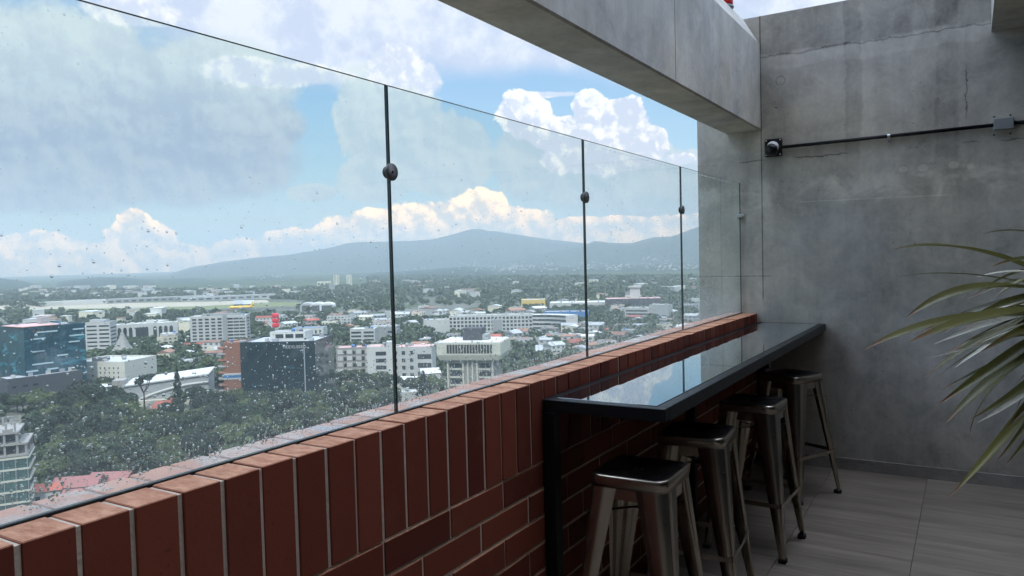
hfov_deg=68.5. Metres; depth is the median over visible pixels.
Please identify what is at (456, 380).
window
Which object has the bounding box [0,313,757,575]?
brick parapet
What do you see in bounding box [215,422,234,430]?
tree
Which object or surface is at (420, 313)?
house
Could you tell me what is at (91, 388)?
tree
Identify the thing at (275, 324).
red sign tower
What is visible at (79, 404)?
tree
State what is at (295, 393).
tree
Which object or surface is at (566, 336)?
house
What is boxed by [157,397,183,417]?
tree
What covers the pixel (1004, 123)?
junction box
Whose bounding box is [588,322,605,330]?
house
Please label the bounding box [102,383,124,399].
tree
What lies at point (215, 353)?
house
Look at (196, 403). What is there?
tree
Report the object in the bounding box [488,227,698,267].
mountain
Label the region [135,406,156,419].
tree
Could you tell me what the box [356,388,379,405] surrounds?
tree
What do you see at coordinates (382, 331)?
plain annex
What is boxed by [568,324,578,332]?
house
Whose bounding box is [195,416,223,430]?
tree
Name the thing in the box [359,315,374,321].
house
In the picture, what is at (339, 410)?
tree
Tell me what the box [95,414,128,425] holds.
tree
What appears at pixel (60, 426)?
tree
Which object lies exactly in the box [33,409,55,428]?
tree
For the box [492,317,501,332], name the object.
blank slab
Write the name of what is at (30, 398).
tree
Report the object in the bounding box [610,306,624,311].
house
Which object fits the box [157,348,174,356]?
house
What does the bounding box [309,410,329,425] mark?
tree
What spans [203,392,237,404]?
tree
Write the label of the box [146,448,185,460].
tree
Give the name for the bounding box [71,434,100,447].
tree
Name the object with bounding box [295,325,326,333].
striped office
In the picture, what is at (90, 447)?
raindrops
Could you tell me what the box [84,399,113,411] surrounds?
tree
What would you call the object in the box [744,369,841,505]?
bar stool
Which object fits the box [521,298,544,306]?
yellow warehouse
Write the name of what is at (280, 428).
tree
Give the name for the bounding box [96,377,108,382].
tree
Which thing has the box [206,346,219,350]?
house
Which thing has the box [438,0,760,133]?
concrete beam
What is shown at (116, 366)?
white warehouse
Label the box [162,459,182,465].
tree
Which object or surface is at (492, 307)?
house
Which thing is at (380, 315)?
house
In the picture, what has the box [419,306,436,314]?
house
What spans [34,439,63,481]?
tree
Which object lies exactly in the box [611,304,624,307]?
house
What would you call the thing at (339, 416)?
tree
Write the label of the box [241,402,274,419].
tree
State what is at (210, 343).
house
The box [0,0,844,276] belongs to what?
sky
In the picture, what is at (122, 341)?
tent chapel
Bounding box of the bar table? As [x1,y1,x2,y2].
[542,322,825,575]
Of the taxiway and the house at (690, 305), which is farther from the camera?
the taxiway
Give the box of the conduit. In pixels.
[782,120,1023,148]
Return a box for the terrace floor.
[678,461,1023,575]
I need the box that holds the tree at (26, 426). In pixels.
[21,416,35,430]
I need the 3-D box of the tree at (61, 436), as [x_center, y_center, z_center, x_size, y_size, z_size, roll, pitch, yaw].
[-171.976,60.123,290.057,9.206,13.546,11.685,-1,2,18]
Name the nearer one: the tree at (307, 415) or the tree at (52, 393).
the tree at (307, 415)
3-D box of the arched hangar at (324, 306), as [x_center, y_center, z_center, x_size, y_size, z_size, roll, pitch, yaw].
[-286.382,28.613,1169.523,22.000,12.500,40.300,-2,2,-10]
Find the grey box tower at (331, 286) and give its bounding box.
[329,284,334,292]
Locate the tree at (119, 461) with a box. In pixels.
[112,446,150,465]
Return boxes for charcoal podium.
[0,367,82,407]
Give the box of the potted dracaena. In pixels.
[864,229,1023,498]
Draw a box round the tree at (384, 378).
[374,369,390,383]
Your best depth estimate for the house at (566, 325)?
707.07 m
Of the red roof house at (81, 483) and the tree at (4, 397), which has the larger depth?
the tree at (4, 397)
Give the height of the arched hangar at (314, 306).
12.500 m
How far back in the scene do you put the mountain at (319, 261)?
6495.92 m
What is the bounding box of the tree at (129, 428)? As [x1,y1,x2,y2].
[118,420,141,434]
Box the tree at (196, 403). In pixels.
[189,398,207,409]
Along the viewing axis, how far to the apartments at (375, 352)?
457.39 m
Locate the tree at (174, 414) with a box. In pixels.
[160,410,178,420]
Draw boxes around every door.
[312,305,319,310]
[322,305,331,310]
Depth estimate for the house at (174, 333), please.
722.62 m
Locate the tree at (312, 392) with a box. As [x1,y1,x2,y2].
[300,389,317,398]
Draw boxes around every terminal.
[107,295,209,303]
[181,293,275,301]
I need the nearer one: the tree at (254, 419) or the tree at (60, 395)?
the tree at (254, 419)
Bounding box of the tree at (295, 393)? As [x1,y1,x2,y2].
[286,390,301,399]
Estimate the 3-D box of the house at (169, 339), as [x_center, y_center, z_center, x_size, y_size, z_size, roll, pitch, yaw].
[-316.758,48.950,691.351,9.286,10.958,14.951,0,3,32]
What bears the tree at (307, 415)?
on the ground at (300, 280)
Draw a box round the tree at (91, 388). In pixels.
[87,381,103,395]
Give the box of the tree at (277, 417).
[270,409,300,425]
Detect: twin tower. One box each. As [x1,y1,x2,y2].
[333,275,338,284]
[346,274,351,284]
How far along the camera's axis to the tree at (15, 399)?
386.16 m
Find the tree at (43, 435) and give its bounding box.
[21,425,55,445]
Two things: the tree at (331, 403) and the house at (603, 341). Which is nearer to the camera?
the tree at (331, 403)
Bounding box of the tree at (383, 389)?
[379,384,400,399]
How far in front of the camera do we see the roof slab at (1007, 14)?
4.53 m
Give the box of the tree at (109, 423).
[99,414,122,433]
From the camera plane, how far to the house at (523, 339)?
622.32 m
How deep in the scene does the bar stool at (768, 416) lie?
3.95 m
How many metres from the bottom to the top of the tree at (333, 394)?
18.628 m
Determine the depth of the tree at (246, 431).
287.77 m
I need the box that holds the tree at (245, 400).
[235,396,251,404]
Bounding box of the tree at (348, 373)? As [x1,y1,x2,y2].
[335,370,356,384]
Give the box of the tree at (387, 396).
[379,387,398,405]
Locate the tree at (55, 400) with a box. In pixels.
[40,396,59,404]
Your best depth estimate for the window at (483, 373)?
345.48 m
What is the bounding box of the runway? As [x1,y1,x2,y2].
[0,300,267,308]
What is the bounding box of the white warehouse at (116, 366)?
[86,355,156,381]
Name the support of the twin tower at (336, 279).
on the ground at (300, 280)
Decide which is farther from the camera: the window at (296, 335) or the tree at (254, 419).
the window at (296, 335)
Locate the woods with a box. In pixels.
[0,273,699,314]
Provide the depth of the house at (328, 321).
851.81 m
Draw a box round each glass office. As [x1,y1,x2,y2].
[0,316,86,379]
[240,328,334,394]
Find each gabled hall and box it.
[390,376,418,388]
[419,367,440,378]
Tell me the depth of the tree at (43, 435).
287.19 m
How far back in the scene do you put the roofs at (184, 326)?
1493.89 m
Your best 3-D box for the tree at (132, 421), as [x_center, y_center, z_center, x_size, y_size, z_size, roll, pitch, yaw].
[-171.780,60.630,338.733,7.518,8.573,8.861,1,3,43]
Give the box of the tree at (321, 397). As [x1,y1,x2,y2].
[318,388,326,400]
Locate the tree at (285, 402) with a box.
[269,392,293,412]
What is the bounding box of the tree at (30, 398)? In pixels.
[25,390,50,404]
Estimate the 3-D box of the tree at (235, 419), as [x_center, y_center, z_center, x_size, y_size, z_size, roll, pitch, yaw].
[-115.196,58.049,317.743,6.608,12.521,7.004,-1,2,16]
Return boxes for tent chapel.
[112,330,132,350]
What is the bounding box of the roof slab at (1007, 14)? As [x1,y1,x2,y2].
[991,0,1023,31]
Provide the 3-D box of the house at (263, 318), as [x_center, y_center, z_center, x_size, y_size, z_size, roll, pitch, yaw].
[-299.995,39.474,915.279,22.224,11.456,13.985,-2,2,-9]
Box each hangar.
[39,300,69,306]
[63,299,106,305]
[233,300,242,305]
[243,300,253,305]
[300,302,313,310]
[310,302,323,310]
[320,302,335,310]
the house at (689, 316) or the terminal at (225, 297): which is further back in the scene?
the terminal at (225, 297)
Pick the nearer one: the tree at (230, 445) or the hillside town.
the tree at (230, 445)
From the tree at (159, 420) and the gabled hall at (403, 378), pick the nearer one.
the tree at (159, 420)
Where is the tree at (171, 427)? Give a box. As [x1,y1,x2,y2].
[156,421,185,436]
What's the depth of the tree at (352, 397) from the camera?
352.78 m
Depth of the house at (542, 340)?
611.56 m
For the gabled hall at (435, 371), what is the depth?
452.29 m
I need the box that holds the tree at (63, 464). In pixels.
[44,455,71,476]
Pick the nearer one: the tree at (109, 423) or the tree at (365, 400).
the tree at (109, 423)
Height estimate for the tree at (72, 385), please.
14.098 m
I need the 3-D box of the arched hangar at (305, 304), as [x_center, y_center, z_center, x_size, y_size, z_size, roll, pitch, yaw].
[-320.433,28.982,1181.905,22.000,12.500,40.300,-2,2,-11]
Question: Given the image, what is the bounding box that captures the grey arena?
[112,366,214,406]
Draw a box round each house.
[34,481,64,500]
[52,474,105,493]
[90,471,132,481]
[148,398,172,409]
[157,335,177,343]
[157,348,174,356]
[160,331,177,336]
[182,358,193,362]
[184,342,202,349]
[203,340,222,350]
[204,350,219,356]
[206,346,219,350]
[255,316,272,321]
[267,320,279,327]
[278,313,285,321]
[279,321,297,326]
[295,314,315,317]
[303,318,319,322]
[322,320,337,324]
[327,314,348,323]
[343,317,352,323]
[350,311,366,316]
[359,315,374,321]
[371,313,386,317]
[374,318,390,321]
[374,321,387,324]
[386,311,399,316]
[395,312,410,318]
[411,310,424,315]
[411,341,430,343]
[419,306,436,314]
[434,309,449,314]
[448,332,460,337]
[450,308,462,313]
[456,310,470,313]
[471,308,484,313]
[488,304,501,311]
[491,334,502,336]
[504,329,522,337]
[505,308,525,312]
[513,337,532,342]
[517,328,529,333]
[529,306,546,310]
[538,337,554,344]
[540,326,558,331]
[542,341,565,354]
[552,332,565,336]
[561,323,578,331]
[562,334,577,339]
[565,338,581,346]
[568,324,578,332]
[575,344,585,351]
[580,334,594,340]
[583,342,598,346]
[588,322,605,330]
[597,339,615,343]
[607,331,627,337]
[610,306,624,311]
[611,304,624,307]
[621,328,633,332]
[656,322,672,328]
[683,303,699,311]
[684,313,699,321]
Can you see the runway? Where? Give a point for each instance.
(165, 304)
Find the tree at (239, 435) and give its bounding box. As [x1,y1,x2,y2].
[228,422,251,439]
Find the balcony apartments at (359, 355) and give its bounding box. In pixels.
[336,343,369,381]
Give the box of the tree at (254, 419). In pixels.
[241,413,267,425]
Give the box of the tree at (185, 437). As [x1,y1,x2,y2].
[180,432,199,458]
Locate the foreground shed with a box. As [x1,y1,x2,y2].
[401,387,418,401]
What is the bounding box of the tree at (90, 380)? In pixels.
[81,379,99,383]
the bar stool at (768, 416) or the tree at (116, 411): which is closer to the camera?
the bar stool at (768, 416)
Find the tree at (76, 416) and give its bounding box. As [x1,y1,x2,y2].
[70,411,89,421]
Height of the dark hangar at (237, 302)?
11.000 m
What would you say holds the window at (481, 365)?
in the concrete office tower at (450, 349)
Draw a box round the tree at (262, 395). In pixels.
[252,392,272,398]
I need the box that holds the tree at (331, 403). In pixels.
[318,398,342,408]
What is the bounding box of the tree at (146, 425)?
[136,419,160,431]
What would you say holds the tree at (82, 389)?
on the ground at (300, 280)
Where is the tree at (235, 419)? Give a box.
[230,411,247,426]
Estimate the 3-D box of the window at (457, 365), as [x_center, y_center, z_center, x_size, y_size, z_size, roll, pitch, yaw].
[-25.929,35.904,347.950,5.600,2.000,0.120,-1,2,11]
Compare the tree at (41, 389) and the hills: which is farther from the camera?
the hills
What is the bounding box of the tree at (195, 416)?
[178,408,203,426]
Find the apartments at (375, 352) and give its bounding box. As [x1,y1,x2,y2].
[367,341,392,382]
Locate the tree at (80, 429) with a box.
[63,421,94,441]
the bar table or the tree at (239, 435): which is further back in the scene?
the tree at (239, 435)
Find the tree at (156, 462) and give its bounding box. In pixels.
[130,452,163,473]
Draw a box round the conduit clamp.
[887,134,890,142]
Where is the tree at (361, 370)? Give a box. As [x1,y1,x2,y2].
[351,366,363,375]
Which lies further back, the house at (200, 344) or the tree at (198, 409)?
the house at (200, 344)
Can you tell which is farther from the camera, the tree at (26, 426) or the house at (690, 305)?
the house at (690, 305)
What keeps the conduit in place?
attached to the concrete wall
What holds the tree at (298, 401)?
on the ground at (300, 280)
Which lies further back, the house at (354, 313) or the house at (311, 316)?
the house at (354, 313)
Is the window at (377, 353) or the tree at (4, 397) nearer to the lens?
the tree at (4, 397)
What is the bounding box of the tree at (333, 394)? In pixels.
[324,381,342,402]
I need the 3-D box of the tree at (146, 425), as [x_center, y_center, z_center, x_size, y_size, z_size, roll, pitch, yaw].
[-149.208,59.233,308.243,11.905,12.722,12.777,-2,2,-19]
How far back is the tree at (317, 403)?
336.06 m
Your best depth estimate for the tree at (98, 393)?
379.45 m
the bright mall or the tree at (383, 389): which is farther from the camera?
the bright mall
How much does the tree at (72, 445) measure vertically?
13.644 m
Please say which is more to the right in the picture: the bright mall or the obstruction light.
the obstruction light
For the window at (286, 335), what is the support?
in the glass office at (253, 356)
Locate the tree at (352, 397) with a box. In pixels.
[342,391,360,407]
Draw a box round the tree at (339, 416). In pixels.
[329,411,350,421]
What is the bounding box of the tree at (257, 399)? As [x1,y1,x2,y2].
[247,394,272,403]
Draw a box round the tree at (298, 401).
[291,398,302,407]
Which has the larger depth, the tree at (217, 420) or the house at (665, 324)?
the house at (665, 324)
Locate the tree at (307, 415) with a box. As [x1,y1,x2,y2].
[299,410,315,427]
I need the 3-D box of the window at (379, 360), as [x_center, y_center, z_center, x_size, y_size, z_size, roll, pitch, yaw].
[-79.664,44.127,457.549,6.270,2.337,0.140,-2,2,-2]
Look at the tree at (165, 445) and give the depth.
274.61 m
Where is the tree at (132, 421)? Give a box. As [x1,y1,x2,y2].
[128,415,136,423]
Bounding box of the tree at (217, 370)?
[214,364,223,373]
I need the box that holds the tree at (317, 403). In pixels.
[308,400,329,408]
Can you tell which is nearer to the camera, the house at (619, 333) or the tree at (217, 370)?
the tree at (217, 370)
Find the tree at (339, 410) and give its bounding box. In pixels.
[324,404,349,418]
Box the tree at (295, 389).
[273,388,301,393]
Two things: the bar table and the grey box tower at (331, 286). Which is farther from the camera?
the grey box tower at (331, 286)
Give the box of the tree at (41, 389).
[32,383,46,392]
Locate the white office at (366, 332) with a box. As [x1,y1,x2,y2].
[350,326,378,342]
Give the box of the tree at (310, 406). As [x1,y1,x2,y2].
[296,402,317,408]
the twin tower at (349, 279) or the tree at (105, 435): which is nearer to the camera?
the tree at (105, 435)
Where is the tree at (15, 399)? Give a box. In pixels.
[7,389,29,412]
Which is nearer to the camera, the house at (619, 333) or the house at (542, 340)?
the house at (542, 340)
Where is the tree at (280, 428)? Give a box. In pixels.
[270,424,283,433]
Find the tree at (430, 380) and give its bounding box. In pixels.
[415,374,443,391]
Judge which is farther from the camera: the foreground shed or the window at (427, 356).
the window at (427, 356)
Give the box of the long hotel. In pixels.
[423,312,577,332]
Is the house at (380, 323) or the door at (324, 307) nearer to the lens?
the house at (380, 323)
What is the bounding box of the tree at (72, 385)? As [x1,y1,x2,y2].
[63,380,88,390]
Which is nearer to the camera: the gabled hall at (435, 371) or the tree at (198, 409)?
the tree at (198, 409)
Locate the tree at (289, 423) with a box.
[283,419,303,431]
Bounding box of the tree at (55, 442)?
[44,436,66,449]
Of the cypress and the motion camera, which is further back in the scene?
the cypress
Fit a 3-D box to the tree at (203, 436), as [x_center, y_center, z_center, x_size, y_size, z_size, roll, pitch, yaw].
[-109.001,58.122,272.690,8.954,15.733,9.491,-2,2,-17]
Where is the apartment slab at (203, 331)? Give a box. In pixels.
[190,313,250,341]
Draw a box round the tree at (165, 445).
[155,435,181,451]
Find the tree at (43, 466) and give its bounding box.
[35,460,52,483]
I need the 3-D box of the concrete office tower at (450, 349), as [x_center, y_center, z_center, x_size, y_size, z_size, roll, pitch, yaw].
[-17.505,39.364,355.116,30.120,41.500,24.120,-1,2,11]
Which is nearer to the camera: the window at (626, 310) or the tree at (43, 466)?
the tree at (43, 466)
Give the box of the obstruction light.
[724,0,733,8]
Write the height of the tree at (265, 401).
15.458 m
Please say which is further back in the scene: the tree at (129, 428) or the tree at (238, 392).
the tree at (238, 392)
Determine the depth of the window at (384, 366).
457.68 m
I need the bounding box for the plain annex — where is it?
[370,324,399,341]
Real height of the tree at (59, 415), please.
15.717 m
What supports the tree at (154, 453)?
on the ground at (300, 280)
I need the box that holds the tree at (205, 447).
[192,437,218,457]
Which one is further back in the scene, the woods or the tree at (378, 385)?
the woods
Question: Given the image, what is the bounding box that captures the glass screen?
[0,0,741,529]
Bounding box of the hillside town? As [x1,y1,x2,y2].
[256,254,698,278]
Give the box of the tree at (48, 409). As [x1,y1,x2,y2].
[39,405,58,413]
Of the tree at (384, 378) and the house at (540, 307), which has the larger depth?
the house at (540, 307)
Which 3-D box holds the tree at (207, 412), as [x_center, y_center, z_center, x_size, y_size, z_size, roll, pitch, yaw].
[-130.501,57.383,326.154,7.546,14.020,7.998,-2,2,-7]
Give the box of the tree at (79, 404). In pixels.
[71,398,90,408]
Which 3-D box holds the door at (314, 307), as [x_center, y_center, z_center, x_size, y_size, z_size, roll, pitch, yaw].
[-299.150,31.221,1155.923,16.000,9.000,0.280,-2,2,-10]
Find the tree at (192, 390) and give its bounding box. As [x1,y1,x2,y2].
[185,385,205,398]
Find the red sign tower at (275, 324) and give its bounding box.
[272,313,278,329]
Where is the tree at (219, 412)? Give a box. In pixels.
[213,401,234,421]
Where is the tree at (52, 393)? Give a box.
[49,391,61,397]
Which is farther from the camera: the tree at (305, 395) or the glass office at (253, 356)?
the glass office at (253, 356)
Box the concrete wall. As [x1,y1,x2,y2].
[697,0,1023,489]
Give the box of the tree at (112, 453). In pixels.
[99,450,116,470]
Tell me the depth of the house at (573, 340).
591.01 m
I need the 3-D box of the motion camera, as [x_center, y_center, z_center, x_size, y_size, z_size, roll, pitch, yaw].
[1.913,-1.036,5.537,0.124,0.137,0.125,0,3,31]
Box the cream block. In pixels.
[317,281,330,285]
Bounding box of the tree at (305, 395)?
[300,393,314,399]
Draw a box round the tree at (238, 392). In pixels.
[228,387,246,398]
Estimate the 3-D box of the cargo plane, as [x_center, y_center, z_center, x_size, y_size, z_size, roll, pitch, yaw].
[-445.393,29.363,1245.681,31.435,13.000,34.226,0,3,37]
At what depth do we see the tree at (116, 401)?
365.71 m
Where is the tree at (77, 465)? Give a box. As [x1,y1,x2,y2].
[70,455,98,475]
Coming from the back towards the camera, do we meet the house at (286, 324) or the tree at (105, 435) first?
the house at (286, 324)
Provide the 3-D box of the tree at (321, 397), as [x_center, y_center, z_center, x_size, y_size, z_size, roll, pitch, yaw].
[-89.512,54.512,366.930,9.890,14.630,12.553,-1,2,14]
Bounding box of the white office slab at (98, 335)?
[85,319,116,352]
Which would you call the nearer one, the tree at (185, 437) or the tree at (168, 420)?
the tree at (185, 437)
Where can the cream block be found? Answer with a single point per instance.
(322, 282)
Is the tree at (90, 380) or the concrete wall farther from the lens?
the tree at (90, 380)
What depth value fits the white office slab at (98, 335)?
649.46 m
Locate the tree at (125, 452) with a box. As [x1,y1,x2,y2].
[116,439,155,468]
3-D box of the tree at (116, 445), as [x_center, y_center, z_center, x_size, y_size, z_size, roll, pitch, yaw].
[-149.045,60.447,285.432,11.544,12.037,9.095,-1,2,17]
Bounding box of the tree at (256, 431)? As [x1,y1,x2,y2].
[248,421,271,438]
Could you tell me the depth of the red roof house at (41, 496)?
230.89 m
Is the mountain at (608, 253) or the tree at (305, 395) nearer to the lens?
the tree at (305, 395)
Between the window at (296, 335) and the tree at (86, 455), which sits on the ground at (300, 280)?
the tree at (86, 455)
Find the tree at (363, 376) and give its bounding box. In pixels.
[352,373,371,385]
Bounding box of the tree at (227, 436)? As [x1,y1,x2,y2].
[219,428,236,443]
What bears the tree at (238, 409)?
on the ground at (300, 280)
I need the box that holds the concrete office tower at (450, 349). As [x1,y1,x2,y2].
[436,326,510,388]
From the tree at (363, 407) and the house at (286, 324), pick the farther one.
the house at (286, 324)
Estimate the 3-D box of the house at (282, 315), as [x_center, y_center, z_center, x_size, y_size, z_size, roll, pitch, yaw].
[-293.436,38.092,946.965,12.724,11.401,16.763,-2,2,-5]
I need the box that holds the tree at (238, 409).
[229,402,255,419]
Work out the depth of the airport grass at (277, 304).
1370.50 m
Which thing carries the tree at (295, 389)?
on the ground at (300, 280)
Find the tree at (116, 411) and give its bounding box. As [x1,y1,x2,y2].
[109,406,130,420]
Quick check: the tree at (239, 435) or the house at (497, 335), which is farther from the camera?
the house at (497, 335)
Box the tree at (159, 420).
[149,416,166,422]
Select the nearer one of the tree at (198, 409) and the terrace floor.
the terrace floor
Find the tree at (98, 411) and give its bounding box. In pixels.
[89,407,110,415]
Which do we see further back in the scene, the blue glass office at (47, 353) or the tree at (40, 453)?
the blue glass office at (47, 353)
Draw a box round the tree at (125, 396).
[108,391,138,401]
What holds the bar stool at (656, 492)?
on the terrace floor
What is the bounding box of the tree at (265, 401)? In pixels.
[258,396,274,412]
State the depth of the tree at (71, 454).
265.92 m
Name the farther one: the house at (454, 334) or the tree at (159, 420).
the house at (454, 334)
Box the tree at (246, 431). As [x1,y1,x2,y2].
[240,420,276,441]
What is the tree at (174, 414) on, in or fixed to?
on the ground at (300, 280)
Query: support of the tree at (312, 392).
on the ground at (300, 280)
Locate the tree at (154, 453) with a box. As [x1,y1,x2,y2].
[145,451,166,458]
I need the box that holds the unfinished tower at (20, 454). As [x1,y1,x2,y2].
[0,415,36,510]
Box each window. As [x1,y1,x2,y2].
[275,334,283,337]
[285,334,292,337]
[295,334,302,337]
[376,352,385,355]
[376,358,385,362]
[376,365,386,369]
[417,354,430,358]
[418,363,430,367]
[450,363,461,367]
[450,371,461,375]
[450,379,461,383]
[479,363,490,367]
[479,371,490,375]
[626,310,646,311]
[626,313,646,314]
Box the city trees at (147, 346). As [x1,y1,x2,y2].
[0,300,698,452]
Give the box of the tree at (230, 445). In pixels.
[212,441,242,452]
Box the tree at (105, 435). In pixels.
[100,430,123,452]
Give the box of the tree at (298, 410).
[289,401,307,414]
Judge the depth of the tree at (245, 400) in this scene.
354.56 m
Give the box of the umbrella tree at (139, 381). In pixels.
[134,373,155,408]
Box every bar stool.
[581,455,702,575]
[644,421,753,575]
[703,394,805,563]
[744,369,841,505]
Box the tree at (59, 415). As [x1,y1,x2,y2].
[51,405,75,424]
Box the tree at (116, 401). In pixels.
[111,399,124,408]
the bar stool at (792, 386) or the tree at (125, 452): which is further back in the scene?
the tree at (125, 452)
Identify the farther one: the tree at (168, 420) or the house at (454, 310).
the house at (454, 310)
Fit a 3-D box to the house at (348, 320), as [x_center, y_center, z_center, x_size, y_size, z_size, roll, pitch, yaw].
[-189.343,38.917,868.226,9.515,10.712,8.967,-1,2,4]
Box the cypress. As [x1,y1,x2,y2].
[171,366,185,416]
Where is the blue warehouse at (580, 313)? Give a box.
[543,309,588,316]
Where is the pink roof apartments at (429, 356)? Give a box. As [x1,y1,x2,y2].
[396,343,435,375]
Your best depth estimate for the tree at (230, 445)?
261.47 m
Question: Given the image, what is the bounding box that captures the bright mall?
[550,300,604,307]
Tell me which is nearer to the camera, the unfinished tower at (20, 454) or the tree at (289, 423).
the unfinished tower at (20, 454)
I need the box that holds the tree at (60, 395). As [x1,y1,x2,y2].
[56,388,73,399]
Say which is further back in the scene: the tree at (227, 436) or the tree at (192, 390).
the tree at (192, 390)
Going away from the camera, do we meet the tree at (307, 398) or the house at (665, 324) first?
the tree at (307, 398)
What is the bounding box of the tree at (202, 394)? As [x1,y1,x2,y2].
[194,385,216,398]
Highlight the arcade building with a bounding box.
[116,319,178,337]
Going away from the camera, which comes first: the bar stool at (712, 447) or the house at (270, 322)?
the bar stool at (712, 447)
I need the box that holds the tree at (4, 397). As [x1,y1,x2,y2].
[0,391,11,403]
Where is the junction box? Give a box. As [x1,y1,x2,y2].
[993,114,1013,135]
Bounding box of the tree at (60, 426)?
[55,424,66,428]
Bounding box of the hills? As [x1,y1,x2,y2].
[0,262,698,288]
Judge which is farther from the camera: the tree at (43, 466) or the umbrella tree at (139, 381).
the umbrella tree at (139, 381)
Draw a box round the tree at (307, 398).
[304,396,318,401]
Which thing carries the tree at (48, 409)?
on the ground at (300, 280)
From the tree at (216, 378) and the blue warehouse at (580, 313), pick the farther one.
the blue warehouse at (580, 313)
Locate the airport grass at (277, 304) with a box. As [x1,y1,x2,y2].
[2,301,336,313]
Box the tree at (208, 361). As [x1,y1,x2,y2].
[199,355,214,366]
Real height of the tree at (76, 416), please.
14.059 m
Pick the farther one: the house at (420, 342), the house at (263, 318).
the house at (263, 318)
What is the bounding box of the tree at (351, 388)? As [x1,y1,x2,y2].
[343,380,360,408]
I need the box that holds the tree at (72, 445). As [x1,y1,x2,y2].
[57,434,81,472]
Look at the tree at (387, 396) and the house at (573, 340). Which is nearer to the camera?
the tree at (387, 396)
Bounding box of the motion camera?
[765,138,781,156]
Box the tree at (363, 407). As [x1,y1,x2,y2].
[359,403,374,412]
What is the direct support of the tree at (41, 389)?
on the ground at (300, 280)
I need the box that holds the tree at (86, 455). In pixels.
[73,448,103,467]
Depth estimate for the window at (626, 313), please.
848.21 m
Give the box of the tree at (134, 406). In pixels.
[118,396,141,415]
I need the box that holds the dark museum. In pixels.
[605,286,660,305]
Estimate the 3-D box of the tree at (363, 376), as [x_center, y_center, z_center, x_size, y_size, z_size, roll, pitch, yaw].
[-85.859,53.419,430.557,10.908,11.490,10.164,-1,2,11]
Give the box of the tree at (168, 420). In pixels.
[158,418,178,425]
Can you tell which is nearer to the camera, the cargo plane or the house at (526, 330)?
the house at (526, 330)
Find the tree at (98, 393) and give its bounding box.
[87,385,103,401]
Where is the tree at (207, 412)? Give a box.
[202,407,215,417]
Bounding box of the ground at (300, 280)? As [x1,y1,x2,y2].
[0,271,699,483]
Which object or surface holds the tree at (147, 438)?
on the ground at (300, 280)
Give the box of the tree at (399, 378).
[387,374,402,386]
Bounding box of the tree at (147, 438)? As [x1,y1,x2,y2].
[129,431,157,442]
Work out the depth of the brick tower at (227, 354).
399.94 m
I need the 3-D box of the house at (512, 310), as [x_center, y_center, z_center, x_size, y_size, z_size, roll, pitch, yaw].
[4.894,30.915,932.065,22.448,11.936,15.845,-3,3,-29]
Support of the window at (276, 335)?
in the glass office at (253, 356)
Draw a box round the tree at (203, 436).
[198,425,224,447]
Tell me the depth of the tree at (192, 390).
384.34 m
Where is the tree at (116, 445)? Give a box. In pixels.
[103,435,130,451]
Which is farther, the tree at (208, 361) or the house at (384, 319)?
the house at (384, 319)
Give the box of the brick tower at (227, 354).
[217,339,249,390]
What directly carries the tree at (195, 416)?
on the ground at (300, 280)
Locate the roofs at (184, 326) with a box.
[0,278,695,332]
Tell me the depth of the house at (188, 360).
557.39 m
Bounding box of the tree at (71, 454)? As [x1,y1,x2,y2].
[64,445,98,461]
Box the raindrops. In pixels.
[0,1,739,514]
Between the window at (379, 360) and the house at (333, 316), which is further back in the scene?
the house at (333, 316)
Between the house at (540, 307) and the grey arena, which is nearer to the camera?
the grey arena
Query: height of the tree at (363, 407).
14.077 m
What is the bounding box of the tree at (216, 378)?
[214,374,223,389]
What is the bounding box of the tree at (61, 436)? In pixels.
[49,432,65,440]
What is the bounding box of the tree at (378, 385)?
[366,381,386,390]
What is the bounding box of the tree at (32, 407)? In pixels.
[26,401,50,412]
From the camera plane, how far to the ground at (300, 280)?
2803.73 m
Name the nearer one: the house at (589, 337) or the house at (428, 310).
the house at (589, 337)
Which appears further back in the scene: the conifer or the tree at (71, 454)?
the conifer
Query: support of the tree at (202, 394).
on the ground at (300, 280)
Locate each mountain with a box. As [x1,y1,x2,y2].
[167,229,629,276]
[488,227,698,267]
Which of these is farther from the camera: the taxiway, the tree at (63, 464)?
the taxiway
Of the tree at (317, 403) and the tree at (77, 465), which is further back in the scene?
the tree at (317, 403)
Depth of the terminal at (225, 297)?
1607.49 m
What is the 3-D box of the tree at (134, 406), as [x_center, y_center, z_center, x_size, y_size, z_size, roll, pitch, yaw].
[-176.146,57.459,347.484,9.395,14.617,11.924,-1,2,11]
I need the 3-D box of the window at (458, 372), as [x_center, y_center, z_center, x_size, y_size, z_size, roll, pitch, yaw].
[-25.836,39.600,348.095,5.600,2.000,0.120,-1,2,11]
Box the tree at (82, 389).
[73,382,89,394]
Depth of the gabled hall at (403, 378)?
433.09 m
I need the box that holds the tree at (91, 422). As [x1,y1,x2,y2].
[69,414,101,431]
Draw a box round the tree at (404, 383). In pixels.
[399,377,417,388]
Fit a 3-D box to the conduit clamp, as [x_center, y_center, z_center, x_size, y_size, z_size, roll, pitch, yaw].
[2.594,-1.031,5.177,0.018,0.061,0.033,0,3,31]
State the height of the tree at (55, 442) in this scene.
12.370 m
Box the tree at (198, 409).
[183,405,203,413]
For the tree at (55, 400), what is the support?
on the ground at (300, 280)
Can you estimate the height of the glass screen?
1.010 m
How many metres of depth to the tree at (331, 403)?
338.07 m
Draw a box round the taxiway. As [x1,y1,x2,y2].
[204,304,370,310]
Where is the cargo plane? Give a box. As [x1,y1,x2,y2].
[229,301,253,308]

